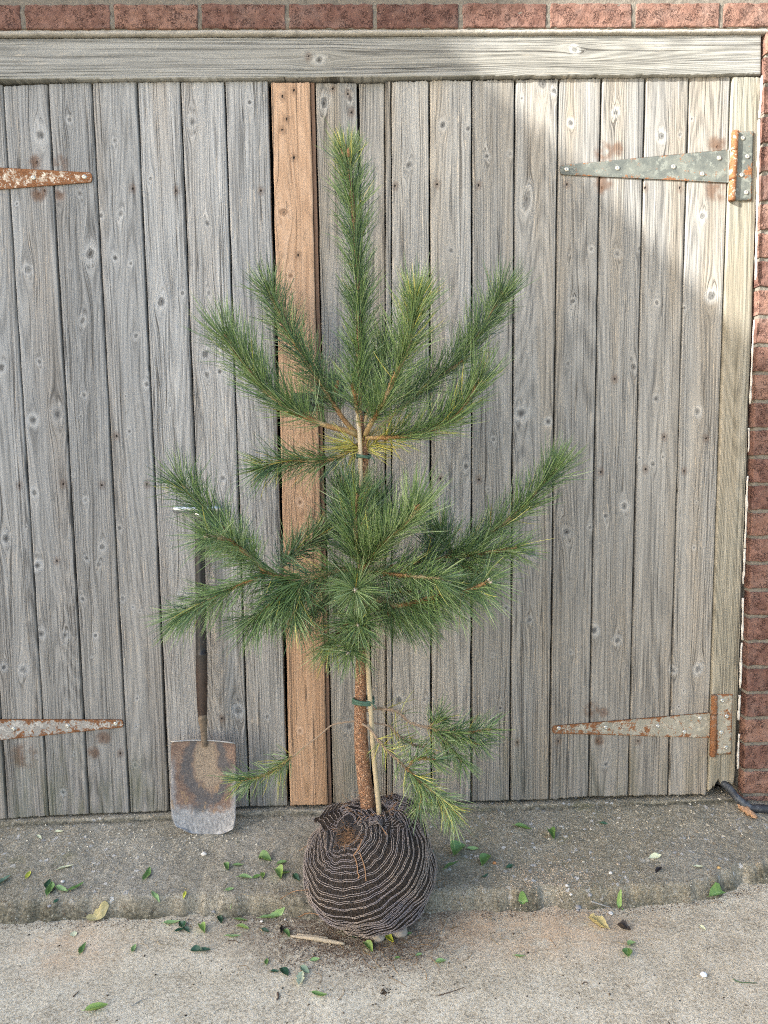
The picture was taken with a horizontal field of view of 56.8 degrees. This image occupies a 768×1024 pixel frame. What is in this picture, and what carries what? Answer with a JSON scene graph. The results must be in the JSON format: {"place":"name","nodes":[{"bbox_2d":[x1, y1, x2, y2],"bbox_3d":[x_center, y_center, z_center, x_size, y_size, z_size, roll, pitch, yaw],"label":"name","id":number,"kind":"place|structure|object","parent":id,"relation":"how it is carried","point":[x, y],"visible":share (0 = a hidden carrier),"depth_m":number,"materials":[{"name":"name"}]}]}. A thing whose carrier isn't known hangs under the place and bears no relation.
{"place":"outdoors","nodes":[
{"label":"outdoors","id":0,"kind":"place"},
{"bbox_2d":[0,883,767,1023],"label":"ground","id":1,"kind":"structure","parent":0,"point":[42,979],"depth_m":1.47,"materials":[{"name":"concrete"}]},
{"bbox_2d":[78,942,85,953],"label":"fallen leaf","id":2,"kind":"object","parent":1,"relation":"on","point":[81,948],"visible":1,"depth_m":1.54,"materials":[{"name":"green plant"}]},
{"bbox_2d":[82,1002,107,1010],"bbox_3d":[-0.560,0.959,1.373,0.048,0.011,0.012,-2,6,-17],"label":"fallen leaf","id":3,"kind":"object","parent":1,"relation":"on","point":[95,1006],"visible":1,"depth_m":1.38,"materials":[{"name":"green plant"}]},
{"bbox_2d":[83,900,108,920],"bbox_3d":[-0.665,0.921,1.637,0.058,0.037,0.018,-3,6,-17],"label":"fallen leaf","id":4,"kind":"object","parent":1,"relation":"on","point":[100,912],"visible":1,"depth_m":1.64,"materials":[{"name":"beige plant"}]},
{"bbox_2d":[162,920,179,923],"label":"fallen leaf","id":5,"kind":"object","parent":1,"relation":"on","point":[170,921],"visible":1,"depth_m":1.62,"materials":[{"name":"green plant"}]},
{"bbox_2d":[173,921,189,931],"bbox_3d":[-0.451,0.936,1.605,0.038,0.009,0.035,0,6,7],"label":"leaf sprig","id":6,"kind":"object","parent":1,"relation":"on","point":[182,924],"visible":1,"depth_m":1.60,"materials":[{"name":"green plant"}]},
{"bbox_2d":[190,945,203,950],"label":"fallen leaf","id":7,"kind":"object","parent":1,"relation":"on","point":[196,948],"visible":1,"depth_m":1.53,"materials":[{"name":"green plant"}]},
{"bbox_2d":[197,922,204,932],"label":"fallen leaf","id":8,"kind":"object","parent":1,"relation":"on","point":[202,926],"visible":1,"depth_m":1.60,"materials":[{"name":"green plant"}]},
{"bbox_2d":[217,915,222,922],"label":"fallen leaf","id":9,"kind":"object","parent":1,"relation":"on","point":[220,918],"visible":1,"depth_m":1.63,"materials":[{"name":"green plant"}]},
{"bbox_2d":[224,934,240,936],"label":"fallen leaf","id":10,"kind":"object","parent":1,"relation":"on","point":[232,935],"visible":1,"depth_m":1.57,"materials":[{"name":"green plant"}]},
{"bbox_2d":[237,923,248,928],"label":"fallen leaf","id":11,"kind":"object","parent":1,"relation":"on","point":[242,925],"visible":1,"depth_m":1.60,"materials":[{"name":"green plant"}]},
{"bbox_2d":[256,907,284,917],"bbox_3d":[-0.261,0.923,1.633,0.066,0.023,0.012,-2,6,-9],"label":"fallen leaf","id":12,"kind":"object","parent":1,"relation":"on","point":[277,913],"visible":1,"depth_m":1.64,"materials":[{"name":"green plant"}]},
{"bbox_2d":[279,966,288,975],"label":"fallen leaf","id":13,"kind":"object","parent":1,"relation":"on","point":[284,970],"visible":1,"depth_m":1.47,"materials":[{"name":"green plant"}]},
{"bbox_2d":[283,928,289,936],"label":"fallen leaf","id":14,"kind":"object","parent":1,"relation":"on","point":[286,931],"visible":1,"depth_m":1.58,"materials":[{"name":"green plant"}]},
{"bbox_2d":[296,971,303,985],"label":"fallen leaf","id":15,"kind":"object","parent":1,"relation":"on","point":[300,977],"visible":1,"depth_m":1.45,"materials":[{"name":"green plant"}]},
{"bbox_2d":[187,871,414,981],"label":"soil crumbs","id":16,"kind":"object","parent":1,"relation":"on","point":[304,931],"visible":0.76,"depth_m":1.58,"materials":[{"name":"brown soil"}]},
{"bbox_2d":[300,965,308,972],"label":"fallen leaf","id":17,"kind":"object","parent":1,"relation":"on","point":[304,968],"visible":1,"depth_m":1.47,"materials":[{"name":"green plant"}]},
{"bbox_2d":[290,933,344,944],"bbox_3d":[-0.145,0.936,1.557,0.124,0.011,0.013,1,6,14],"label":"wood splinter","id":18,"kind":"object","parent":1,"relation":"on","point":[317,938],"visible":1,"depth_m":1.55,"materials":[{"name":"beige wood"}]},
{"bbox_2d":[312,990,326,995],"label":"fallen leaf","id":19,"kind":"object","parent":1,"relation":"on","point":[318,993],"visible":1,"depth_m":1.41,"materials":[{"name":"green plant"}]},
{"bbox_2d":[140,119,593,937],"bbox_3d":[-0.017,0.043,1.578,0.987,1.790,0.551,-1,6,-1],"label":"pine tree","id":20,"kind":"object","parent":1,"relation":"on","point":[370,871],"visible":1,"depth_m":1.52,"materials":[{"name":"green plant"}]},
{"bbox_2d":[352,695,376,709],"bbox_3d":[-0.044,0.427,1.594,0.057,0.022,0.043,-1,6,-1],"label":"plant tie","id":21,"kind":"object","parent":20,"relation":"attached to","point":[361,703],"visible":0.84,"depth_m":1.58,"materials":[{"name":"green plastic"}]},
{"bbox_2d":[356,454,374,462],"bbox_3d":[-0.044,-0.118,1.562,0.036,0.020,0.049,-3,6,-22],"label":"plant tie","id":22,"kind":"object","parent":20,"relation":"attached to","point":[368,456],"visible":0.98,"depth_m":1.55,"materials":[{"name":"green plastic"}]},
{"bbox_2d":[356,414,381,814],"bbox_3d":[-0.033,0.239,1.567,0.014,0.904,0.073,-5,7,-36],"label":"cane","id":23,"kind":"object","parent":20,"relation":"attached to","point":[371,719],"visible":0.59,"depth_m":1.58,"materials":[{"name":"brown wood"}]},
{"bbox_2d":[216,887,519,986],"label":"soil crumbs","id":24,"kind":"object","parent":1,"relation":"on","point":[359,948],"visible":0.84,"depth_m":1.53,"materials":[{"name":"brown soil"}]},
{"bbox_2d":[363,940,372,951],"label":"fallen leaf","id":25,"kind":"object","parent":1,"relation":"on","point":[368,944],"visible":1,"depth_m":1.54,"materials":[{"name":"green plant"}]},
{"bbox_2d":[2,880,749,1023],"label":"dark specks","id":26,"kind":"object","parent":1,"relation":"on","point":[378,974],"visible":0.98,"depth_m":1.45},
{"bbox_2d":[372,935,384,942],"bbox_3d":[-0.013,0.931,1.559,0.032,0.023,0.028,-1,6,-1],"label":"stone","id":27,"kind":"object","parent":1,"relation":"on","point":[378,939],"visible":0.55,"depth_m":1.55,"materials":[{"name":"grey stone"}]},
{"bbox_2d":[0,0,767,800],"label":"brick wall","id":28,"kind":"structure","parent":1,"relation":"on","point":[202,18],"depth_m":1.76,"materials":[{"name":"red brick"}]},
{"bbox_2d":[0,35,760,797],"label":"door frame","id":29,"kind":"object","parent":28,"relation":"attached to","point":[736,59],"visible":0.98,"depth_m":1.78,"materials":[{"name":"grey wood"}]},
{"bbox_2d":[0,81,287,818],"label":"garage door","id":30,"kind":"structure","parent":29,"relation":"attached to","point":[131,217],"depth_m":1.85,"materials":[{"name":"grey wood"}]},
{"bbox_2d":[271,76,753,805],"bbox_3d":[0.340,-0.143,1.894,1.224,1.927,0.063,-1,6,-1],"label":"garage door","id":31,"kind":"structure","parent":29,"relation":"attached to","point":[597,204],"depth_m":1.87,"materials":[{"name":"grey wood"}]},
{"bbox_2d":[292,376,342,410],"bbox_3d":[-0.175,-0.310,1.845,0.134,0.097,0.026,-1,6,-1],"label":"gate latch","id":32,"kind":"object","parent":31,"relation":"attached to","point":[312,404],"visible":0.18,"depth_m":1.84,"materials":[{"name":"black metal"}]},
{"bbox_2d":[2,875,766,930],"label":"joint grit","id":33,"kind":"object","parent":1,"relation":"on","point":[417,921],"visible":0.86,"depth_m":1.63,"materials":[{"name":"gravel"}]},
{"bbox_2d":[380,988,390,995],"bbox_3d":[0.003,0.955,1.414,0.023,0.003,0.021,-1,6,-1],"label":"debris","id":34,"kind":"object","parent":1,"relation":"on","point":[384,992],"visible":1,"depth_m":1.41,"materials":[{"name":"brown"}]},
{"bbox_2d":[385,934,393,941],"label":"fallen leaf","id":35,"kind":"object","parent":1,"relation":"on","point":[389,937],"visible":0.72,"depth_m":1.56,"materials":[{"name":"yellow plant"}]},
{"bbox_2d":[238,877,555,999],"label":"needle litter","id":36,"kind":"object","parent":1,"relation":"on","point":[389,946],"visible":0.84,"depth_m":1.52,"materials":[{"name":"plant"}]},
{"bbox_2d":[391,928,407,937],"bbox_3d":[0.032,0.928,1.577,0.040,0.026,0.037,4,7,38],"label":"stone","id":37,"kind":"object","parent":1,"relation":"on","point":[403,933],"visible":0.45,"depth_m":1.56,"materials":[{"name":"grey stone"}]},
{"bbox_2d":[435,958,445,962],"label":"fallen leaf","id":38,"kind":"object","parent":1,"relation":"on","point":[439,960],"visible":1,"depth_m":1.49,"materials":[{"name":"green plant"}]},
{"bbox_2d":[586,913,609,928],"bbox_3d":[0.478,0.918,1.595,0.060,0.022,0.020,4,7,40],"label":"fallen leaf","id":39,"kind":"object","parent":1,"relation":"on","point":[599,921],"visible":1,"depth_m":1.59,"materials":[{"name":"yellow plant"}]},
{"bbox_2d":[617,890,622,908],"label":"leaf","id":40,"kind":"object","parent":1,"relation":"on","point":[619,900],"visible":1,"depth_m":1.66,"materials":[{"name":"green plant"}]},
{"bbox_2d":[617,919,630,929],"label":"fallen leaf","id":41,"kind":"object","parent":1,"relation":"on","point":[622,924],"visible":1,"depth_m":1.58,"materials":[{"name":"plant"}]},
{"bbox_2d":[622,940,634,955],"bbox_3d":[0.523,0.931,1.518,0.021,0.011,0.061,2,6,28],"label":"leaf","id":42,"kind":"object","parent":1,"relation":"on","point":[627,951],"visible":1,"depth_m":1.51,"materials":[{"name":"green plant"}]},
{"bbox_2d":[700,972,706,976],"bbox_3d":[0.649,0.940,1.443,0.013,0.008,0.011,-3,6,-25],"label":"pebble","id":43,"kind":"object","parent":1,"relation":"on","point":[703,974],"visible":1,"depth_m":1.44,"materials":[{"name":"white stone"}]},
{"bbox_2d":[708,882,725,896],"bbox_3d":[0.788,0.896,1.685,0.057,0.029,0.013,-3,6,-20],"label":"fallen leaf","id":44,"kind":"object","parent":1,"relation":"on","point":[715,889],"visible":1,"depth_m":1.69,"materials":[{"name":"green plant"}]},
{"bbox_2d":[0,786,767,924],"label":"concrete apron","id":45,"kind":"object","parent":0,"point":[209,875],"visible":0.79,"depth_m":1.77,"materials":[{"name":"grey concrete"}]},
{"bbox_2d":[0,875,9,882],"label":"fallen leaf","id":46,"kind":"object","parent":45,"relation":"on","point":[3,879],"visible":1,"depth_m":1.71,"materials":[{"name":"green plant"}]},
{"bbox_2d":[44,879,50,887],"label":"fallen leaf","id":47,"kind":"object","parent":45,"relation":"on","point":[47,883],"visible":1,"depth_m":1.70,"materials":[{"name":"green plant"}]},
{"bbox_2d":[45,881,54,896],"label":"fallen leaf","id":48,"kind":"object","parent":45,"relation":"on","point":[49,887],"visible":1,"depth_m":1.68,"materials":[{"name":"green plant"}]},
{"bbox_2d":[55,885,67,891],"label":"fallen leaf","id":49,"kind":"object","parent":45,"relation":"on","point":[61,887],"visible":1,"depth_m":1.68,"materials":[{"name":"green plant"}]},
{"bbox_2d":[66,881,83,890],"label":"fallen leaf","id":50,"kind":"object","parent":45,"relation":"on","point":[75,886],"visible":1,"depth_m":1.68,"materials":[{"name":"green plant"}]},
{"bbox_2d":[1,813,162,873],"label":"stone chips","id":51,"kind":"object","parent":45,"relation":"on","point":[93,841],"visible":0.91,"depth_m":1.86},
{"bbox_2d":[142,867,150,879],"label":"fallen leaf","id":52,"kind":"object","parent":45,"relation":"on","point":[146,874],"visible":1,"depth_m":1.72,"materials":[{"name":"green plant"}]},
{"bbox_2d":[151,890,159,902],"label":"fallen leaf","id":53,"kind":"object","parent":45,"relation":"on","point":[155,895],"visible":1,"depth_m":1.65,"materials":[{"name":"green plant"}]},
{"bbox_2d":[33,813,293,877],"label":"stone chips","id":54,"kind":"object","parent":45,"relation":"on","point":[159,840],"visible":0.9,"depth_m":1.85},
{"bbox_2d":[171,505,235,834],"bbox_3d":[-0.478,0.417,1.863,0.173,0.869,0.083,-1,6,-1],"label":"garden spade","id":55,"kind":"object","parent":45,"relation":"on","point":[199,806],"visible":0.89,"depth_m":1.87,"materials":[{"name":"metal"}]},
{"bbox_2d":[223,862,228,870],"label":"fallen leaf","id":56,"kind":"object","parent":45,"relation":"on","point":[226,864],"visible":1,"depth_m":1.74,"materials":[{"name":"green plant"}]},
{"bbox_2d":[236,873,251,877],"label":"fallen leaf","id":57,"kind":"object","parent":45,"relation":"on","point":[244,875],"visible":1,"depth_m":1.71,"materials":[{"name":"green plant"}]},
{"bbox_2d":[258,850,270,860],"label":"fallen leaf","id":58,"kind":"object","parent":45,"relation":"on","point":[264,855],"visible":1,"depth_m":1.77,"materials":[{"name":"green plant"}]},
{"bbox_2d":[273,864,282,878],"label":"fallen leaf","id":59,"kind":"object","parent":45,"relation":"on","point":[279,870],"visible":1,"depth_m":1.72,"materials":[{"name":"green plant"}]},
{"bbox_2d":[275,860,286,864],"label":"fallen leaf","id":60,"kind":"object","parent":45,"relation":"on","point":[281,861],"visible":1,"depth_m":1.76,"materials":[{"name":"green plant"}]},
{"bbox_2d":[292,873,299,880],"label":"fallen leaf","id":61,"kind":"object","parent":45,"relation":"on","point":[295,876],"visible":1,"depth_m":1.71,"materials":[{"name":"green plant"}]},
{"bbox_2d":[40,842,662,967],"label":"needle litter","id":62,"kind":"object","parent":45,"relation":"on","point":[379,966],"visible":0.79,"depth_m":1.62,"materials":[{"name":"plant"}]},
{"bbox_2d":[0,871,766,933],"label":"joint grit","id":63,"kind":"object","parent":45,"relation":"on","point":[409,929],"visible":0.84,"depth_m":1.64,"materials":[{"name":"grey gravel"}]},
{"bbox_2d":[1,860,765,920],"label":"joint grit","id":64,"kind":"object","parent":45,"relation":"on","point":[432,910],"visible":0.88,"depth_m":1.66,"materials":[{"name":"gravel"}]},
{"bbox_2d":[444,860,458,868],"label":"fallen leaf","id":65,"kind":"object","parent":45,"relation":"on","point":[449,864],"visible":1,"depth_m":1.74,"materials":[{"name":"green plant"}]},
{"bbox_2d":[450,840,465,854],"bbox_3d":[0.187,0.846,1.785,0.041,0.025,0.044,-1,6,-1],"label":"fallen leaf","id":66,"kind":"object","parent":45,"relation":"on","point":[457,848],"visible":0.98,"depth_m":1.79,"materials":[{"name":"green plant"}]},
{"bbox_2d":[467,846,479,849],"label":"fallen leaf","id":67,"kind":"object","parent":45,"relation":"on","point":[472,847],"visible":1,"depth_m":1.80,"materials":[{"name":"green plant"}]},
{"bbox_2d":[479,853,490,865],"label":"fallen leaf","id":68,"kind":"object","parent":45,"relation":"on","point":[484,857],"visible":1,"depth_m":1.76,"materials":[{"name":"green plant"}]},
{"bbox_2d":[512,823,531,828],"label":"fallen leaf","id":69,"kind":"object","parent":45,"relation":"on","point":[522,825],"visible":1,"depth_m":1.88,"materials":[{"name":"green plant"}]},
{"bbox_2d":[517,891,527,903],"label":"fallen leaf","id":70,"kind":"object","parent":45,"relation":"on","point":[523,897],"visible":1,"depth_m":1.65,"materials":[{"name":"green plant"}]},
{"bbox_2d":[427,802,640,868],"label":"stone chips","id":71,"kind":"object","parent":45,"relation":"on","point":[522,838],"visible":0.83,"depth_m":1.86,"materials":[{"name":"grey stone"}]},
{"bbox_2d":[458,843,643,932],"bbox_3d":[0.405,0.889,1.708,0.531,0.063,0.286,-1,6,-1],"label":"grit","id":72,"kind":"object","parent":45,"relation":"on","point":[547,883],"visible":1,"depth_m":1.69,"materials":[{"name":"gravel"}]},
{"bbox_2d":[547,827,554,838],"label":"fallen leaf","id":73,"kind":"object","parent":45,"relation":"on","point":[551,830],"visible":1,"depth_m":1.85,"materials":[{"name":"green plant"}]},
{"bbox_2d":[590,901,610,907],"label":"twig","id":74,"kind":"object","parent":45,"relation":"on","point":[599,904],"visible":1,"depth_m":1.65,"materials":[{"name":"grey wood"}]},
{"bbox_2d":[503,791,763,876],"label":"stone chips","id":75,"kind":"object","parent":45,"relation":"on","point":[654,827],"visible":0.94,"depth_m":1.88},
{"bbox_2d":[649,853,660,858],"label":"fallen leaf","id":76,"kind":"object","parent":45,"relation":"on","point":[654,855],"visible":1,"depth_m":1.76,"materials":[{"name":"beige plant"}]},
{"bbox_2d":[716,780,767,813],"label":"hose","id":77,"kind":"object","parent":45,"relation":"on","point":[738,798],"visible":0.91,"depth_m":1.93,"materials":[{"name":"black rubber"}]},
{"bbox_2d":[737,804,757,818],"bbox_3d":[0.981,0.808,1.918,0.028,0.020,0.059,-3,6,-22],"label":"wood chunk","id":78,"kind":"object","parent":45,"relation":"on","point":[747,811],"visible":1,"depth_m":1.91,"materials":[{"name":"orange wood"}]}
]}

